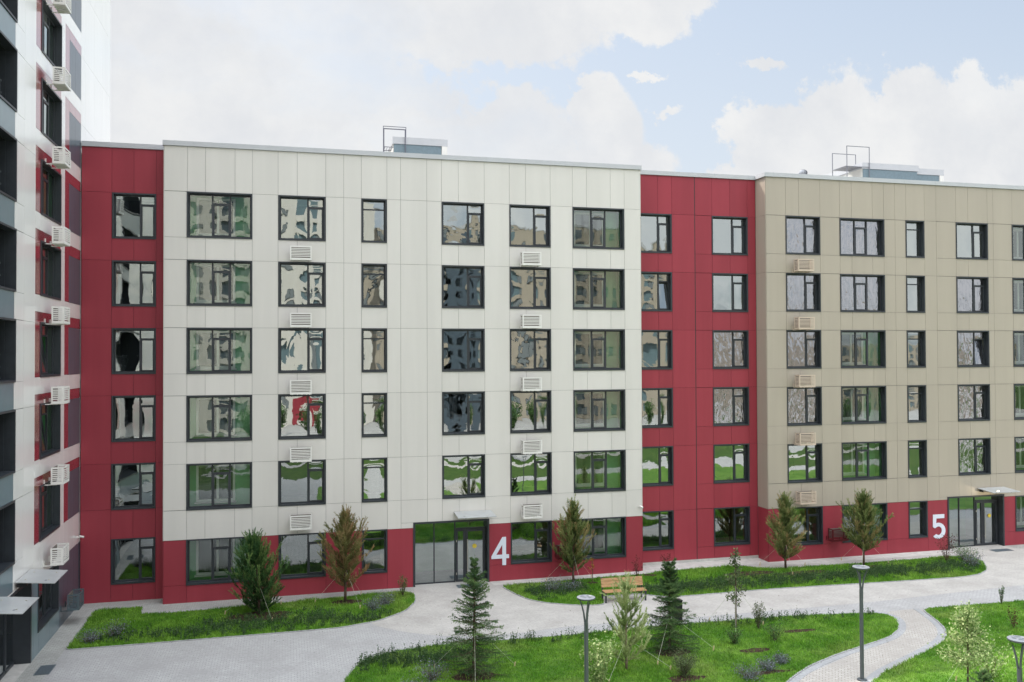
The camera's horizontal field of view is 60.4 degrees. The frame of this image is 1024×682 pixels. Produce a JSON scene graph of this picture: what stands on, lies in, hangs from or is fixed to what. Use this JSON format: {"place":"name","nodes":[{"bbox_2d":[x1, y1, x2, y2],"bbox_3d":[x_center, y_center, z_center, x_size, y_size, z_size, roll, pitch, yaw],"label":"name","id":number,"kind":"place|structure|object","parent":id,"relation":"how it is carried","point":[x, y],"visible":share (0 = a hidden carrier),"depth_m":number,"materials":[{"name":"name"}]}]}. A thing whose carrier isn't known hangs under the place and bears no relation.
{"place":"outdoors","nodes":[
{"label":"outdoors","id":0,"kind":"place"},
{"bbox_2d":[0,0,110,681],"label":"apartment tower","id":1,"kind":"structure","parent":0,"point":[39,276],"depth_m":32.16,"materials":[{"name":"stone"}]},
{"bbox_2d":[38,565,58,632],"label":"window","id":2,"kind":"structure","parent":1,"relation":"in","point":[48,594],"depth_m":34.00,"materials":[{"name":"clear glass"}]},
{"bbox_2d":[39,477,59,541],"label":"window","id":3,"kind":"structure","parent":1,"relation":"in","point":[49,496],"depth_m":34.27,"materials":[{"name":"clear glass"}]},
{"bbox_2d":[40,402,60,459],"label":"window","id":4,"kind":"structure","parent":1,"relation":"in","point":[50,415],"depth_m":34.91,"materials":[{"name":"clear glass"}]},
{"bbox_2d":[40,322,60,377],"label":"window","id":5,"kind":"structure","parent":1,"relation":"in","point":[50,335],"depth_m":34.63,"materials":[{"name":"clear glass"}]},
{"bbox_2d":[40,240,60,300],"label":"window","id":6,"kind":"structure","parent":1,"relation":"in","point":[50,273],"depth_m":34.51,"materials":[{"name":"clear glass"}]},
{"bbox_2d":[40,159,61,225],"bbox_3d":[-18.121,-5.656,33.665,0.980,2.040,2.960,0,-1,-14],"label":"window","id":7,"kind":"structure","parent":1,"relation":"in","point":[51,179],"depth_m":35.04,"materials":[{"name":"clear glass"}]},
{"bbox_2d":[41,78,61,149],"bbox_3d":[-17.819,-8.655,33.795,0.330,2.040,2.960,0,-1,-14],"label":"window","id":8,"kind":"structure","parent":1,"relation":"in","point":[51,103],"depth_m":34.56,"materials":[{"name":"clear glass"}]},
{"bbox_2d":[42,0,61,73],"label":"window","id":9,"kind":"structure","parent":1,"relation":"in","point":[51,26],"depth_m":34.59,"materials":[{"name":"clear glass"}]},
{"bbox_2d":[15,587,414,681],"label":"apron","id":10,"kind":"object","parent":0,"point":[53,649],"visible":0.85,"depth_m":37.50,"materials":[{"name":"grey concrete"}]},
{"bbox_2d":[67,589,415,648],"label":"lawn","id":11,"kind":"structure","parent":0,"point":[218,611],"depth_m":36.32,"materials":[{"name":"green plant"}]},
{"bbox_2d":[225,611,291,620],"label":"soil","id":12,"kind":"structure","parent":11,"relation":"on","point":[266,613],"depth_m":36.53,"materials":[{"name":"brown soil"}]},
{"bbox_2d":[224,526,289,618],"bbox_3d":[-10.574,9.607,36.789,2.698,3.627,2.737,1,-1,-40],"label":"pine tree","id":13,"kind":"object","parent":12,"relation":"on","point":[258,586],"visible":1,"depth_m":36.63,"materials":[{"name":"green plant"}]},
{"bbox_2d":[315,504,373,607],"bbox_3d":[-7.305,9.260,38.523,2.627,4.350,2.610,0,-1,-14],"label":"pine tree","id":14,"kind":"object","parent":11,"relation":"on","point":[341,536],"visible":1,"depth_m":38.29,"materials":[{"name":"green plant"}]},
{"bbox_2d":[41,544,1023,681],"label":"paving","id":15,"kind":"structure","parent":0,"point":[294,657],"depth_m":32.10,"materials":[{"name":"grey concrete"}]},
{"bbox_2d":[80,126,1023,603],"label":"apartment building","id":16,"kind":"structure","parent":15,"relation":"on","point":[666,352],"depth_m":43.14,"materials":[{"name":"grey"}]},
{"bbox_2d":[111,537,154,584],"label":"window","id":17,"kind":"structure","parent":16,"relation":"in","point":[117,578],"depth_m":39.21,"materials":[{"name":"grey glass"}]},
{"bbox_2d":[111,395,155,441],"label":"window","id":18,"kind":"structure","parent":16,"relation":"in","point":[115,404],"depth_m":39.24,"materials":[{"name":"grey glass"}]},
{"bbox_2d":[111,462,155,509],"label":"window","id":19,"kind":"structure","parent":16,"relation":"in","point":[116,504],"depth_m":39.25,"materials":[{"name":"grey glass"}]},
{"bbox_2d":[112,192,155,238],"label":"window","id":20,"kind":"structure","parent":16,"relation":"in","point":[117,197],"depth_m":39.46,"materials":[{"name":"grey glass"}]},
{"bbox_2d":[112,260,155,306],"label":"window","id":21,"kind":"structure","parent":16,"relation":"in","point":[116,264],"depth_m":39.36,"materials":[{"name":"grey glass"}]},
{"bbox_2d":[112,328,155,373],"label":"window","id":22,"kind":"structure","parent":16,"relation":"in","point":[115,331],"depth_m":39.29,"materials":[{"name":"grey glass"}]},
{"bbox_2d":[186,536,246,585],"bbox_3d":[-13.039,9.708,39.338,2.780,2.000,0.980,0,-1,-14],"label":"window","id":23,"kind":"structure","parent":16,"relation":"in","point":[207,560],"depth_m":39.55,"materials":[{"name":"clear glass"}]},
{"bbox_2d":[186,259,251,305],"bbox_3d":[-13.088,-2.560,39.536,2.780,2.040,0.980,0,-1,-14],"label":"window","id":24,"kind":"structure","parent":16,"relation":"in","point":[209,282],"depth_m":39.80,"materials":[{"name":"clear glass"}]},
{"bbox_2d":[186,328,251,373],"bbox_3d":[-13.076,0.439,39.488,2.780,2.040,0.980,0,-1,-14],"label":"window","id":25,"kind":"structure","parent":16,"relation":"in","point":[208,350],"depth_m":39.75,"materials":[{"name":"clear glass"}]},
{"bbox_2d":[186,395,251,441],"bbox_3d":[-13.064,3.429,39.440,2.780,2.040,0.980,0,-1,-14],"label":"window","id":26,"kind":"structure","parent":16,"relation":"in","point":[209,418],"depth_m":39.70,"materials":[{"name":"clear glass"}]},
{"bbox_2d":[186,462,251,510],"bbox_3d":[-13.052,6.418,39.391,2.780,2.040,0.980,0,-1,-14],"label":"window","id":27,"kind":"structure","parent":16,"relation":"in","point":[209,486],"depth_m":39.64,"materials":[{"name":"clear glass"}]},
{"bbox_2d":[187,191,252,238],"bbox_3d":[-13.100,-5.570,39.585,2.780,2.040,0.980,0,-1,-14],"label":"window","id":28,"kind":"structure","parent":16,"relation":"in","point":[209,214],"depth_m":39.85,"materials":[{"name":"clear glass"}]},
{"bbox_2d":[278,328,325,372],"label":"window","id":29,"kind":"structure","parent":16,"relation":"in","point":[301,350],"depth_m":42.33,"materials":[{"name":"clear glass"}]},
{"bbox_2d":[278,394,325,439],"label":"window","id":30,"kind":"structure","parent":16,"relation":"in","point":[300,416],"depth_m":42.27,"materials":[{"name":"clear glass"}]},
{"bbox_2d":[278,459,325,505],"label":"window","id":31,"kind":"structure","parent":16,"relation":"in","point":[299,483],"depth_m":42.19,"materials":[{"name":"clear glass"}]},
{"bbox_2d":[278,532,325,579],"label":"window","id":32,"kind":"structure","parent":16,"relation":"in","point":[304,561],"depth_m":42.11,"materials":[{"name":"clear glass"}]},
{"bbox_2d":[279,195,325,240],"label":"window","id":33,"kind":"structure","parent":16,"relation":"in","point":[301,218],"depth_m":42.37,"materials":[{"name":"clear glass"}]},
{"bbox_2d":[279,261,325,306],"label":"window","id":34,"kind":"structure","parent":16,"relation":"in","point":[301,284],"depth_m":42.35,"materials":[{"name":"clear glass"}]},
{"bbox_2d":[361,198,386,242],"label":"window","id":35,"kind":"structure","parent":16,"relation":"in","point":[373,211],"depth_m":42.95,"materials":[{"name":"clear glass"}]},
{"bbox_2d":[361,263,386,307],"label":"window","id":36,"kind":"structure","parent":16,"relation":"in","point":[373,276],"depth_m":43.25,"materials":[{"name":"clear glass"}]},
{"bbox_2d":[361,328,386,372],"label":"window","id":37,"kind":"structure","parent":16,"relation":"in","point":[373,340],"depth_m":43.22,"materials":[{"name":"clear glass"}]},
{"bbox_2d":[362,393,386,437],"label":"window","id":38,"kind":"structure","parent":16,"relation":"in","point":[374,405],"depth_m":43.16,"materials":[{"name":"clear glass"}]},
{"bbox_2d":[362,457,386,502],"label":"window","id":39,"kind":"structure","parent":16,"relation":"in","point":[374,470],"depth_m":42.96,"materials":[{"name":"clear glass"}]},
{"bbox_2d":[362,529,386,573],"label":"window","id":40,"kind":"structure","parent":16,"relation":"in","point":[377,558],"depth_m":42.54,"materials":[{"name":"clear glass"}]},
{"bbox_2d":[442,201,484,245],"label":"window","id":41,"kind":"structure","parent":16,"relation":"in","point":[462,222],"depth_m":44.28,"materials":[{"name":"clear glass"}]},
{"bbox_2d":[442,265,484,308],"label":"window","id":42,"kind":"structure","parent":16,"relation":"in","point":[462,286],"depth_m":44.26,"materials":[{"name":"clear glass"}]},
{"bbox_2d":[442,329,484,371],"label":"window","id":43,"kind":"structure","parent":16,"relation":"in","point":[463,350],"depth_m":44.22,"materials":[{"name":"clear glass"}]},
{"bbox_2d":[442,391,484,434],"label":"window","id":44,"kind":"structure","parent":16,"relation":"in","point":[463,413],"depth_m":44.16,"materials":[{"name":"clear glass"}]},
{"bbox_2d":[442,454,484,498],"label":"window","id":45,"kind":"structure","parent":16,"relation":"in","point":[463,476],"depth_m":43.94,"materials":[{"name":"clear glass"}]},
{"bbox_2d":[509,204,550,247],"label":"window","id":46,"kind":"structure","parent":16,"relation":"in","point":[529,225],"depth_m":44.44,"materials":[{"name":"clear glass"}]},
{"bbox_2d":[509,267,550,308],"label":"window","id":47,"kind":"structure","parent":16,"relation":"in","point":[530,287],"depth_m":44.90,"materials":[{"name":"clear glass"}]},
{"bbox_2d":[510,329,550,370],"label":"window","id":48,"kind":"structure","parent":16,"relation":"in","point":[530,349],"depth_m":45.06,"materials":[{"name":"clear glass"}]},
{"bbox_2d":[510,390,551,433],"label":"window","id":49,"kind":"structure","parent":16,"relation":"in","point":[530,411],"depth_m":44.77,"materials":[{"name":"clear glass"}]},
{"bbox_2d":[510,452,551,495],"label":"window","id":50,"kind":"structure","parent":16,"relation":"in","point":[530,474],"depth_m":44.38,"materials":[{"name":"clear glass"}]},
{"bbox_2d":[510,520,551,563],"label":"window","id":51,"kind":"structure","parent":16,"relation":"in","point":[530,540],"depth_m":44.16,"materials":[{"name":"clear glass"}]},
{"bbox_2d":[572,207,623,249],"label":"window","id":52,"kind":"structure","parent":16,"relation":"in","point":[592,228],"depth_m":44.33,"materials":[{"name":"clear glass"}]},
{"bbox_2d":[573,268,624,309],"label":"window","id":53,"kind":"structure","parent":16,"relation":"in","point":[593,288],"depth_m":44.29,"materials":[{"name":"clear glass"}]},
{"bbox_2d":[573,329,624,370],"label":"window","id":54,"kind":"structure","parent":16,"relation":"in","point":[593,349],"depth_m":44.26,"materials":[{"name":"clear glass"}]},
{"bbox_2d":[573,389,624,431],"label":"window","id":55,"kind":"structure","parent":16,"relation":"in","point":[593,410],"depth_m":44.18,"materials":[{"name":"clear glass"}]},
{"bbox_2d":[574,450,625,492],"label":"window","id":56,"kind":"structure","parent":16,"relation":"in","point":[599,470],"depth_m":44.14,"materials":[{"name":"clear glass"}]},
{"bbox_2d":[574,516,625,559],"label":"window","id":57,"kind":"structure","parent":16,"relation":"in","point":[609,541],"depth_m":44.21,"materials":[{"name":"clear glass"}]},
{"bbox_2d":[641,213,671,252],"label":"window","id":58,"kind":"structure","parent":16,"relation":"in","point":[663,221],"depth_m":45.81,"materials":[{"name":"clear glass"}]},
{"bbox_2d":[641,271,671,310],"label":"window","id":59,"kind":"structure","parent":16,"relation":"in","point":[663,279],"depth_m":45.78,"materials":[{"name":"clear glass"}]},
{"bbox_2d":[641,330,672,369],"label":"window","id":60,"kind":"structure","parent":16,"relation":"in","point":[664,337],"depth_m":45.69,"materials":[{"name":"clear glass"}]},
{"bbox_2d":[642,388,672,427],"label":"window","id":61,"kind":"structure","parent":16,"relation":"in","point":[664,395],"depth_m":45.64,"materials":[{"name":"clear glass"}]},
{"bbox_2d":[642,446,673,486],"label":"window","id":62,"kind":"structure","parent":16,"relation":"in","point":[665,453],"depth_m":45.62,"materials":[{"name":"clear glass"}]},
{"bbox_2d":[643,510,673,550],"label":"window","id":63,"kind":"structure","parent":16,"relation":"in","point":[665,541],"depth_m":45.58,"materials":[{"name":"clear glass"}]},
{"bbox_2d":[712,216,747,255],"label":"window","id":64,"kind":"structure","parent":16,"relation":"in","point":[738,226],"depth_m":46.90,"materials":[{"name":"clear glass"}]},
{"bbox_2d":[712,273,747,311],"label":"window","id":65,"kind":"structure","parent":16,"relation":"in","point":[738,282],"depth_m":46.82,"materials":[{"name":"clear glass"}]},
{"bbox_2d":[712,330,748,368],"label":"window","id":66,"kind":"structure","parent":16,"relation":"in","point":[730,347],"depth_m":46.62,"materials":[{"name":"glass"}]},
{"bbox_2d":[713,387,748,425],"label":"window","id":67,"kind":"structure","parent":16,"relation":"in","point":[730,404],"depth_m":46.56,"materials":[{"name":"glass"}]},
{"bbox_2d":[713,443,749,483],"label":"window","id":68,"kind":"structure","parent":16,"relation":"in","point":[740,453],"depth_m":46.70,"materials":[{"name":"clear glass"}]},
{"bbox_2d":[714,506,749,546],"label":"window","id":69,"kind":"structure","parent":16,"relation":"in","point":[740,515],"depth_m":46.65,"materials":[{"name":"clear glass"}]},
{"bbox_2d":[785,215,820,254],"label":"window","id":70,"kind":"structure","parent":16,"relation":"in","point":[802,233],"depth_m":46.69,"materials":[{"name":"glass"}]},
{"bbox_2d":[786,273,820,311],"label":"window","id":71,"kind":"structure","parent":16,"relation":"in","point":[803,290],"depth_m":46.62,"materials":[{"name":"glass"}]},
{"bbox_2d":[786,330,821,368],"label":"window","id":72,"kind":"structure","parent":16,"relation":"in","point":[803,347],"depth_m":46.57,"materials":[{"name":"glass"}]},
{"bbox_2d":[787,387,821,425],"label":"window","id":73,"kind":"structure","parent":16,"relation":"in","point":[804,405],"depth_m":46.54,"materials":[{"name":"glass"}]},
{"bbox_2d":[787,443,822,482],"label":"window","id":74,"kind":"structure","parent":16,"relation":"in","point":[805,463],"depth_m":47.40,"materials":[{"name":"clear glass"}]},
{"bbox_2d":[788,506,822,545],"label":"window","id":75,"kind":"structure","parent":16,"relation":"in","point":[813,523],"depth_m":46.77,"materials":[{"name":"clear glass"}]},
{"bbox_2d":[839,217,884,256],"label":"window","id":76,"kind":"structure","parent":16,"relation":"in","point":[858,236],"depth_m":47.60,"materials":[{"name":"glass"}]},
{"bbox_2d":[840,274,884,311],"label":"window","id":77,"kind":"structure","parent":16,"relation":"in","point":[858,292],"depth_m":47.54,"materials":[{"name":"glass"}]},
{"bbox_2d":[840,330,885,367],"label":"window","id":78,"kind":"structure","parent":16,"relation":"in","point":[859,348],"depth_m":48.02,"materials":[{"name":"clear glass"}]},
{"bbox_2d":[841,386,886,424],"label":"window","id":79,"kind":"structure","parent":16,"relation":"in","point":[859,404],"depth_m":47.96,"materials":[{"name":"clear glass"}]},
{"bbox_2d":[842,441,886,480],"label":"window","id":80,"kind":"structure","parent":16,"relation":"in","point":[860,460],"depth_m":47.92,"materials":[{"name":"clear glass"}]},
{"bbox_2d":[905,220,924,257],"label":"window","id":81,"kind":"structure","parent":16,"relation":"in","point":[914,230],"depth_m":48.71,"materials":[{"name":"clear glass"}]},
{"bbox_2d":[906,275,924,312],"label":"window","id":82,"kind":"structure","parent":16,"relation":"in","point":[915,284],"depth_m":48.71,"materials":[{"name":"clear glass"}]},
{"bbox_2d":[906,330,925,367],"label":"window","id":83,"kind":"structure","parent":16,"relation":"in","point":[916,339],"depth_m":48.63,"materials":[{"name":"clear glass"}]},
{"bbox_2d":[907,385,926,422],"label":"window","id":84,"kind":"structure","parent":16,"relation":"in","point":[916,394],"depth_m":48.56,"materials":[{"name":"clear glass"}]},
{"bbox_2d":[907,440,926,477],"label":"window","id":85,"kind":"structure","parent":16,"relation":"in","point":[917,449],"depth_m":48.56,"materials":[{"name":"clear glass"}]},
{"bbox_2d":[908,500,927,538],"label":"window","id":86,"kind":"structure","parent":16,"relation":"in","point":[918,510],"depth_m":48.48,"materials":[{"name":"clear glass"}]},
{"bbox_2d":[956,222,987,259],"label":"window","id":87,"kind":"structure","parent":16,"relation":"in","point":[971,238],"depth_m":49.98,"materials":[{"name":"clear glass"}]},
{"bbox_2d":[956,276,988,312],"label":"window","id":88,"kind":"structure","parent":16,"relation":"in","point":[972,293],"depth_m":49.29,"materials":[{"name":"glass"}]},
{"bbox_2d":[957,330,989,366],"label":"window","id":89,"kind":"structure","parent":16,"relation":"in","point":[973,348],"depth_m":49.24,"materials":[{"name":"glass"}]},
{"bbox_2d":[957,384,989,421],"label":"window","id":90,"kind":"structure","parent":16,"relation":"in","point":[973,399],"depth_m":49.20,"materials":[{"name":"glass"}]},
{"bbox_2d":[958,438,990,475],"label":"window","id":91,"kind":"structure","parent":16,"relation":"in","point":[974,454],"depth_m":49.14,"materials":[{"name":"glass"}]},
{"bbox_2d":[110,0,1023,185],"label":"sky","id":92,"kind":"structure","parent":0,"point":[731,87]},
{"bbox_2d":[345,612,898,681],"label":"lawn","id":93,"kind":"structure","parent":0,"point":[617,679],"depth_m":31.46,"materials":[{"name":"green plant"}]},
{"bbox_2d":[432,557,515,681],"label":"spruce tree","id":94,"kind":"object","parent":93,"relation":"on","point":[473,582],"visible":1,"depth_m":29.50,"materials":[{"name":"green plant"}]},
{"bbox_2d":[579,625,619,681],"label":"variegated shrub","id":95,"kind":"object","parent":93,"relation":"on","point":[600,661],"visible":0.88,"depth_m":27.66,"materials":[{"name":"green plant"}]},
{"bbox_2d":[599,571,671,681],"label":"pine tree","id":96,"kind":"object","parent":93,"relation":"on","point":[625,587],"visible":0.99,"depth_m":29.98,"materials":[{"name":"green plant"}]},
{"bbox_2d":[640,558,713,663],"bbox_3d":[5.572,9.768,31.785,2.825,3.805,2.854,-1,-1,30],"label":"spruce tree","id":97,"kind":"object","parent":93,"relation":"on","point":[668,582],"visible":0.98,"depth_m":31.79,"materials":[{"name":"green plant"}]},
{"bbox_2d":[371,544,1023,635],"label":"walkway","id":98,"kind":"structure","parent":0,"point":[430,610],"depth_m":38.58,"materials":[{"name":"grey concrete"}]},
{"bbox_2d":[490,550,956,584],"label":"apron","id":99,"kind":"object","parent":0,"point":[647,568],"visible":0.82,"depth_m":45.39,"materials":[{"name":"concrete"}]},
{"bbox_2d":[503,555,985,604],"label":"lawn","id":100,"kind":"structure","parent":0,"point":[729,586],"depth_m":41.83,"materials":[{"name":"green plant"}]},
{"bbox_2d":[777,570,828,575],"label":"soil","id":101,"kind":"structure","parent":100,"relation":"on","point":[810,571],"depth_m":43.35,"materials":[{"name":"brown soil"}]},
{"bbox_2d":[759,490,807,573],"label":"pine tree","id":102,"kind":"object","parent":101,"relation":"on","point":[782,524],"visible":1,"depth_m":44.05,"materials":[{"name":"green plant"}]},
{"bbox_2d":[836,488,893,564],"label":"pine tree","id":103,"kind":"object","parent":100,"relation":"on","point":[861,509],"visible":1,"depth_m":44.71,"materials":[{"name":"green plant"}]},
{"bbox_2d":[799,609,944,681],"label":"path","id":104,"kind":"structure","parent":0,"point":[921,628],"depth_m":31.65,"materials":[{"name":"grey concrete"}]},
{"bbox_2d":[789,611,905,681],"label":"path border","id":105,"kind":"object","parent":104,"relation":"on","point":[807,671],"visible":0.98,"depth_m":31.75,"materials":[{"name":"grey concrete"}]},
{"bbox_2d":[871,599,1023,681],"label":"lawn","id":106,"kind":"structure","parent":0,"point":[950,666],"depth_m":31.06,"materials":[{"name":"green plant"}]},
{"bbox_2d":[927,601,1002,681],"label":"variegated tree","id":107,"kind":"object","parent":106,"relation":"on","point":[969,620],"visible":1,"depth_m":27.65,"materials":[{"name":"green plant"}]},
{"label":"ground","id":108,"kind":"structure","parent":0,"visible":0},
{"bbox_2d":[96,556,984,674],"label":"weeds","id":109,"kind":"object","parent":108,"relation":"on","point":[807,575],"visible":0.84,"depth_m":35.94,"materials":[{"name":"green plant"}]},
{"label":"soil","id":110,"kind":"structure","parent":0,"visible":0},
{"bbox_2d":[546,494,595,582],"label":"pine tree","id":111,"kind":"object","parent":110,"relation":"on","point":[572,532],"visible":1,"depth_m":41.48,"materials":[{"name":"green plant"}]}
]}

